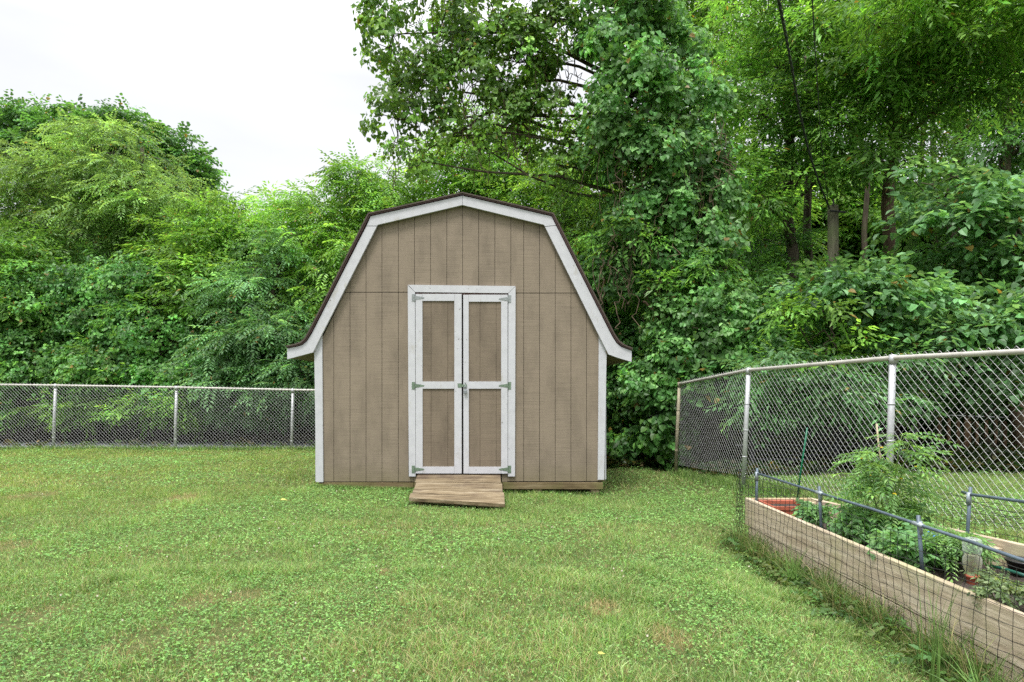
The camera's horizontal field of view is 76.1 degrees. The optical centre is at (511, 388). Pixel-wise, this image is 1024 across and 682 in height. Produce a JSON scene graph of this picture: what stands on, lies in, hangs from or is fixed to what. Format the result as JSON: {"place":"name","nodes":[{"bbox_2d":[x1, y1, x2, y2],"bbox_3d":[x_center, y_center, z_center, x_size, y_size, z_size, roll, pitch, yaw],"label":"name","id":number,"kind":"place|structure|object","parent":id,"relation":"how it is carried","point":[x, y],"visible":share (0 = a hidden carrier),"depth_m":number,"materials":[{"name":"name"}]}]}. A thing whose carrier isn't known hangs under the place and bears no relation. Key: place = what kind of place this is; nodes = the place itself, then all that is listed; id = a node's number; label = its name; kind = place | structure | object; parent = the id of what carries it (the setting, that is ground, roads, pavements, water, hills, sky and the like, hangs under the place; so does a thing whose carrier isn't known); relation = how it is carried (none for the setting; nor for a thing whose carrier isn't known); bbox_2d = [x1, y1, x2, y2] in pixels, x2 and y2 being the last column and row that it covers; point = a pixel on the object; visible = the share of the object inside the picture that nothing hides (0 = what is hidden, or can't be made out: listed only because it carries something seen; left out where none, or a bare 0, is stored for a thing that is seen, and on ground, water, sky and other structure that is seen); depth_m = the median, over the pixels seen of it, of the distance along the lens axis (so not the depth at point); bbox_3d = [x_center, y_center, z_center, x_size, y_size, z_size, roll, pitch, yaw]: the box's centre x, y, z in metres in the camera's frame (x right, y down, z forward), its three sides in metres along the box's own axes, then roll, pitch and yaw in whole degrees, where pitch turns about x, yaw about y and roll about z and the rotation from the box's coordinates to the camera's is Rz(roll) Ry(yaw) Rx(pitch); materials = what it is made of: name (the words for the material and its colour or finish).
{"place":"outdoors","nodes":[
{"label":"outdoors","id":0,"kind":"place"},
{"bbox_2d":[0,440,314,447],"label":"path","id":1,"kind":"structure","parent":0,"point":[228,444],"depth_m":15.24,"materials":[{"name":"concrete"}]},
{"bbox_2d":[0,0,1022,232],"label":"sky","id":2,"kind":"structure","parent":0,"point":[269,85],"materials":[{"name":"white"}]},
{"bbox_2d":[0,407,1023,681],"bbox_3d":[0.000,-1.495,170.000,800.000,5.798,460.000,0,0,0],"label":"ground","id":3,"kind":"structure","parent":0,"point":[210,435],"depth_m":4.29,"materials":[{"name":"green plant"}]},
{"bbox_2d":[0,213,129,437],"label":"box elder","id":4,"kind":"object","parent":3,"relation":"on","point":[22,289],"visible":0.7,"depth_m":15.75,"materials":[{"name":"green plant"}]},
{"bbox_2d":[0,379,135,442],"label":"bush","id":5,"kind":"object","parent":3,"relation":"on","point":[50,414],"visible":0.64,"depth_m":15.42,"materials":[{"name":"green plant"}]},
{"bbox_2d":[0,103,232,432],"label":"locust tree","id":6,"kind":"object","parent":3,"relation":"on","point":[79,170],"visible":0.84,"depth_m":17.68,"materials":[{"name":"green plant"}]},
{"bbox_2d":[0,89,233,262],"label":"maple tree","id":7,"kind":"object","parent":3,"relation":"on","point":[16,118],"visible":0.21,"depth_m":23.97,"materials":[{"name":"green plant"}]},
{"bbox_2d":[28,250,244,437],"bbox_3d":[-9.280,-1.053,16.477,5.775,4.970,4.240,0,0,0],"label":"vine thicket","id":8,"kind":"object","parent":3,"relation":"on","point":[111,343],"visible":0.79,"depth_m":15.49,"materials":[{"name":"green plant"}]},
{"bbox_2d":[0,383,314,449],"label":"back fence","id":9,"kind":"object","parent":3,"relation":"on","point":[55,396],"visible":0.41,"depth_m":13.40,"materials":[{"name":"silver metal"}]},
{"bbox_2d":[57,379,261,441],"bbox_3d":[-8.292,0.614,15.513,4.664,1.665,2.136,0,0,0],"label":"bush","id":10,"kind":"object","parent":3,"relation":"on","point":[149,412],"visible":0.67,"depth_m":15.01,"materials":[{"name":"green plant"}]},
{"bbox_2d":[107,180,322,436],"bbox_3d":[-7.870,-2.133,17.962,5.201,7.172,5.626,0,0,0],"label":"elm tree","id":11,"kind":"object","parent":3,"relation":"on","point":[223,233],"visible":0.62,"depth_m":16.89,"materials":[{"name":"green plant"}]},
{"bbox_2d":[158,213,329,440],"bbox_3d":[-5.869,-1.389,15.790,4.706,5.730,4.891,0,0,-31],"label":"hackberry tree","id":12,"kind":"object","parent":3,"relation":"on","point":[239,351],"visible":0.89,"depth_m":14.94,"materials":[{"name":"green plant"}]},
{"bbox_2d":[184,379,314,440],"bbox_3d":[-5.432,0.539,15.436,4.524,1.815,2.213,0,0,0],"label":"bush","id":13,"kind":"object","parent":3,"relation":"on","point":[268,422],"visible":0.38,"depth_m":15.07,"materials":[{"name":"green plant"}]},
{"bbox_2d":[235,138,421,324],"bbox_3d":[-4.472,-2.531,17.399,5.944,7.898,5.103,0,0,0],"label":"walnut tree","id":14,"kind":"object","parent":3,"relation":"on","point":[357,200],"visible":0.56,"depth_m":16.57,"materials":[{"name":"green plant"}]},
{"bbox_2d":[409,475,504,508],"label":"ramp","id":15,"kind":"structure","parent":3,"relation":"on","point":[478,490],"depth_m":7.58,"materials":[{"name":"brown wood"}]},
{"bbox_2d":[286,192,632,494],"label":"shed","id":16,"kind":"structure","parent":3,"relation":"on","point":[429,310],"depth_m":8.33,"materials":[{"name":"beige wood"}]},
{"bbox_2d":[412,294,466,472],"bbox_3d":[-0.921,-0.062,8.307,0.698,2.279,0.037,0,0,0],"label":"door","id":17,"kind":"structure","parent":16,"relation":"in","point":[438,386],"depth_m":8.31,"materials":[{"name":"beige wood"}]},
{"bbox_2d":[463,295,510,473],"bbox_3d":[-0.315,-0.056,8.302,0.607,2.270,0.047,0,0,0],"label":"door","id":18,"kind":"structure","parent":16,"relation":"in","point":[485,317],"depth_m":8.31,"materials":[{"name":"beige wood"}]},
{"bbox_2d":[375,94,605,253],"bbox_3d":[-0.496,-3.162,17.505,7.170,9.302,4.554,0,0,35],"label":"elm tree","id":19,"kind":"object","parent":3,"relation":"on","point":[462,180],"visible":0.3,"depth_m":16.64,"materials":[{"name":"green plant"}]},
{"bbox_2d":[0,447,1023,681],"bbox_3d":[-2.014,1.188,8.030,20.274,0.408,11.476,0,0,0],"label":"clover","id":20,"kind":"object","parent":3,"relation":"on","point":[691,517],"visible":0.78,"depth_m":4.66,"materials":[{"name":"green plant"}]},
{"bbox_2d":[0,444,1023,681],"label":"long grass","id":21,"kind":"structure","parent":3,"relation":"on","point":[824,585],"depth_m":4.15,"materials":[{"name":"green plant"}]},
{"bbox_2d":[1,126,1022,440],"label":"background woods","id":22,"kind":"object","parent":3,"relation":"on","point":[1001,414],"visible":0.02,"depth_m":16.22,"materials":[{"name":"green plant"}]},
{"bbox_2d":[2,423,1023,478],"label":"ground ivy","id":23,"kind":"object","parent":3,"relation":"on","point":[612,460],"visible":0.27,"depth_m":10.05,"materials":[{"name":"green plant"}]},
{"bbox_2d":[350,0,782,458],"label":"vine covered tree","id":24,"kind":"object","parent":3,"relation":"on","point":[669,148],"visible":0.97,"depth_m":11.14,"materials":[{"name":"green plant"}]},
{"bbox_2d":[501,107,694,442],"bbox_3d":[1.691,-2.446,14.056,3.448,7.877,4.824,0,0,-14],"label":"hackberry tree","id":25,"kind":"object","parent":3,"relation":"on","point":[617,417],"visible":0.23,"depth_m":13.22,"materials":[{"name":"green plant"}]},
{"bbox_2d":[606,343,769,470],"bbox_3d":[2.839,0.480,11.151,3.246,2.366,1.705,0,0,43],"label":"bush","id":26,"kind":"object","parent":3,"relation":"on","point":[658,440],"visible":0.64,"depth_m":10.67,"materials":[{"name":"green plant"}]},
{"bbox_2d":[565,0,829,292],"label":"box elder","id":27,"kind":"object","parent":3,"relation":"on","point":[697,15],"visible":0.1,"depth_m":17.02,"materials":[{"name":"green plant"}]},
{"bbox_2d":[768,544,818,586],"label":"grass tuft","id":28,"kind":"object","parent":3,"relation":"on","point":[793,575],"visible":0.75,"depth_m":4.55,"materials":[{"name":"green plant"}]},
{"bbox_2d":[803,55,813,282],"bbox_3d":[6.838,-3.194,15.000,0.352,8.833,0.257,0,0,-23],"label":"tree","id":29,"kind":"object","parent":3,"relation":"on","point":[807,208],"visible":0.16,"depth_m":14.91,"materials":[{"name":"brown plant"}]},
{"bbox_2d":[689,0,930,438],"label":"ash tree","id":30,"kind":"object","parent":3,"relation":"on","point":[770,30],"visible":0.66,"depth_m":13.02,"materials":[{"name":"green plant"}]},
{"bbox_2d":[744,269,902,465],"bbox_3d":[4.309,-0.246,9.416,1.984,2.969,2.292,0,0,-38],"label":"sapling","id":31,"kind":"object","parent":3,"relation":"on","point":[831,312],"visible":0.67,"depth_m":9.19,"materials":[{"name":"green plant"}]},
{"bbox_2d":[735,399,920,466],"bbox_3d":[4.489,0.661,9.272,2.652,1.039,0.217,0,0,0],"label":"rail fence","id":32,"kind":"object","parent":3,"relation":"on","point":[836,450],"visible":0.43,"depth_m":9.25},
{"bbox_2d":[637,345,1023,531],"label":"side fence","id":33,"kind":"object","parent":3,"relation":"on","point":[892,359],"visible":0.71,"depth_m":6.15,"materials":[{"name":"silver metal"}]},
{"bbox_2d":[703,324,959,466],"bbox_3d":[4.523,0.190,9.131,3.524,2.192,2.285,0,0,0],"label":"bush","id":34,"kind":"object","parent":3,"relation":"on","point":[767,362],"visible":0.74,"depth_m":8.78,"materials":[{"name":"green plant"}]},
{"bbox_2d":[827,199,845,437],"bbox_3d":[6.156,-1.154,12.477,0.294,4.870,0.275,0,0,0],"label":"utility pole","id":35,"kind":"object","parent":3,"relation":"on","point":[833,211],"visible":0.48,"depth_m":12.42,"materials":[{"name":"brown wood"}]},
{"bbox_2d":[777,0,829,208],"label":"cable","id":36,"kind":"object","parent":35,"relation":"attached to","point":[791,63],"visible":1,"depth_m":8.66,"materials":[{"name":"black plastic"}]},
{"bbox_2d":[812,0,828,203],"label":"cable","id":37,"kind":"object","parent":35,"relation":"attached to","point":[817,91],"visible":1,"depth_m":8.54,"materials":[{"name":"black plastic"}]},
{"bbox_2d":[732,0,946,266],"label":"poplar tree","id":38,"kind":"object","parent":3,"relation":"on","point":[877,215],"visible":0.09,"depth_m":19.45,"materials":[{"name":"green plant"}]},
{"bbox_2d":[719,527,1002,681],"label":"weeds","id":39,"kind":"object","parent":3,"relation":"on","point":[871,633],"visible":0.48,"depth_m":3.94,"materials":[{"name":"green plant"}]},
{"bbox_2d":[858,88,869,279],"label":"tree","id":40,"kind":"object","parent":3,"relation":"on","point":[865,219],"visible":0.18,"depth_m":17.95,"materials":[{"name":"brown plant"}]},
{"bbox_2d":[722,196,1023,445],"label":"bush","id":41,"kind":"object","parent":3,"relation":"on","point":[927,265],"visible":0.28,"depth_m":11.36,"materials":[{"name":"green plant"}]},
{"bbox_2d":[749,245,1008,453],"bbox_3d":[5.133,-0.400,9.534,3.396,3.272,2.244,0,0,31],"label":"mulberry sapling","id":42,"kind":"object","parent":3,"relation":"on","point":[903,301],"visible":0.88,"depth_m":8.96,"materials":[{"name":"green plant"}]},
{"bbox_2d":[745,498,1023,681],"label":"raised bed","id":43,"kind":"object","parent":3,"relation":"on","point":[990,609],"visible":0.44,"depth_m":3.72,"materials":[{"name":"brown wood"}]},
{"bbox_2d":[759,500,801,518],"bbox_3d":[2.290,1.070,5.491,0.346,0.220,0.338,0,0,0],"label":"planter box","id":44,"kind":"object","parent":43,"relation":"on","point":[779,505],"visible":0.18,"depth_m":5.56,"materials":[{"name":"wood"}]},
{"bbox_2d":[796,428,807,499],"bbox_3d":[2.435,0.639,5.498,0.021,0.626,0.121,0,0,-23],"label":"plant stake","id":45,"kind":"object","parent":44,"relation":"in","point":[802,461],"visible":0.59,"depth_m":5.48,"materials":[{"name":"teal metal"}]},
{"bbox_2d":[791,498,836,527],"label":"seedling","id":46,"kind":"object","parent":43,"relation":"on","point":[809,512],"visible":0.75,"depth_m":4.89,"materials":[{"name":"green plant"}]},
{"bbox_2d":[735,466,1023,680],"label":"wire fence","id":47,"kind":"object","parent":43,"relation":"attached to","point":[748,487],"visible":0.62,"depth_m":4.05,"materials":[{"name":"black metal"}]},
{"bbox_2d":[827,502,933,543],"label":"squash plant","id":48,"kind":"object","parent":43,"relation":"on","point":[841,525],"visible":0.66,"depth_m":4.43,"materials":[{"name":"green plant"}]},
{"bbox_2d":[876,424,889,508],"bbox_3d":[2.622,0.608,4.600,0.128,0.722,0.012,0,0,0],"label":"plant stake","id":49,"kind":"object","parent":43,"relation":"in","point":[879,452],"visible":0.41,"depth_m":4.59,"materials":[{"name":"beige wood"}]},
{"bbox_2d":[812,432,962,544],"bbox_3d":[2.543,0.677,4.423,0.861,0.796,0.747,0,0,0],"label":"tomato plant","id":50,"kind":"object","parent":43,"relation":"on","point":[882,489],"visible":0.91,"depth_m":4.38,"materials":[{"name":"green plant"}]},
{"bbox_2d":[755,468,1023,570],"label":"pipe rail","id":51,"kind":"object","parent":43,"relation":"on","point":[919,524],"visible":0.83,"depth_m":3.65,"materials":[{"name":"grey metal"}]},
{"bbox_2d":[866,522,971,575],"bbox_3d":[2.428,0.962,3.949,0.556,0.270,0.560,0,0,-25],"label":"squash plant","id":52,"kind":"object","parent":43,"relation":"on","point":[891,548],"visible":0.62,"depth_m":3.83,"materials":[{"name":"green plant"}]},
{"bbox_2d":[912,522,1004,582],"bbox_3d":[2.547,0.930,3.764,0.460,0.288,0.483,0,0,-28],"label":"seedling","id":53,"kind":"object","parent":43,"relation":"on","point":[948,541],"visible":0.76,"depth_m":3.68,"materials":[{"name":"green plant"}]},
{"bbox_2d":[965,574,979,584],"bbox_3d":[2.504,0.977,3.560,0.094,0.325,0.093,0,0,0],"label":"plant pot","id":54,"kind":"object","parent":43,"relation":"on","point":[968,577],"visible":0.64,"depth_m":3.54,"materials":[{"name":"ceramic"}]},
{"bbox_2d":[960,566,1023,610],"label":"seedling","id":55,"kind":"object","parent":43,"relation":"on","point":[1007,587],"visible":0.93,"depth_m":3.12,"materials":[{"name":"green plant"}]},
{"bbox_2d":[961,487,1023,564],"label":"pipe rail","id":56,"kind":"object","parent":43,"relation":"on","point":[969,494],"visible":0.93,"depth_m":3.94,"materials":[{"name":"grey metal"}]},
{"bbox_2d":[989,564,1023,576],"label":"hose","id":57,"kind":"object","parent":43,"relation":"on","point":[1006,569],"visible":0.81,"depth_m":3.46,"materials":[{"name":"teal rubber"}]},
{"bbox_2d":[1004,556,1023,573],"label":"plant pot","id":58,"kind":"object","parent":43,"relation":"on","point":[1013,562],"visible":0.69,"depth_m":3.63,"materials":[{"name":"black plastic"}]},
{"bbox_2d":[768,0,1023,439],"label":"hickory tree","id":59,"kind":"object","parent":3,"relation":"on","point":[933,49],"visible":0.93,"depth_m":11.58,"materials":[{"name":"green plant"}]},
{"bbox_2d":[839,0,1023,258],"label":"poplar tree","id":60,"kind":"object","parent":3,"relation":"on","point":[903,185],"visible":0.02,"depth_m":19.78,"materials":[{"name":"green plant"}]},
{"bbox_2d":[928,91,939,264],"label":"tree","id":61,"kind":"object","parent":3,"relation":"on","point":[936,241],"visible":0.06,"depth_m":18.93,"materials":[{"name":"brown plant"}]},
{"bbox_2d":[917,571,961,681],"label":"grass tuft","id":62,"kind":"object","parent":3,"relation":"on","point":[932,672],"visible":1,"depth_m":3.02,"materials":[{"name":"green plant"}]},
{"bbox_2d":[864,152,1023,298],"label":"mulberry tree","id":63,"kind":"object","parent":3,"relation":"on","point":[999,193],"visible":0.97,"depth_m":10.02,"materials":[{"name":"green plant"}]},
{"bbox_2d":[869,273,1023,466],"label":"bush","id":64,"kind":"object","parent":3,"relation":"on","point":[1010,319],"visible":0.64,"depth_m":8.79,"materials":[{"name":"green plant"}]},
{"bbox_2d":[882,76,1023,426],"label":"oak tree","id":65,"kind":"object","parent":3,"relation":"on","point":[1015,162],"visible":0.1,"depth_m":16.39,"materials":[{"name":"green plant"}]},
{"bbox_2d":[930,414,1013,448],"bbox_3d":[8.700,0.801,10.800,3.600,0.759,0.060,0,0,0],"label":"picket fence","id":66,"kind":"object","parent":3,"relation":"on","point":[967,434],"visible":0.39,"depth_m":10.80,"materials":[{"name":"brown wood"}]},
{"bbox_2d":[921,643,1023,681],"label":"grass tuft","id":67,"kind":"object","parent":3,"relation":"on","point":[977,675],"visible":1,"depth_m":2.63,"materials":[{"name":"green plant"}]},
{"bbox_2d":[933,6,1023,284],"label":"maple tree","id":68,"kind":"object","parent":3,"relation":"on","point":[1005,160],"visible":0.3,"depth_m":14.92,"materials":[{"name":"green plant"}]},
{"bbox_2d":[1007,395,1023,450],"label":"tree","id":69,"kind":"object","parent":3,"relation":"on","point":[1016,423],"visible":0.33,"depth_m":10.55,"materials":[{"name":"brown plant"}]}
]}

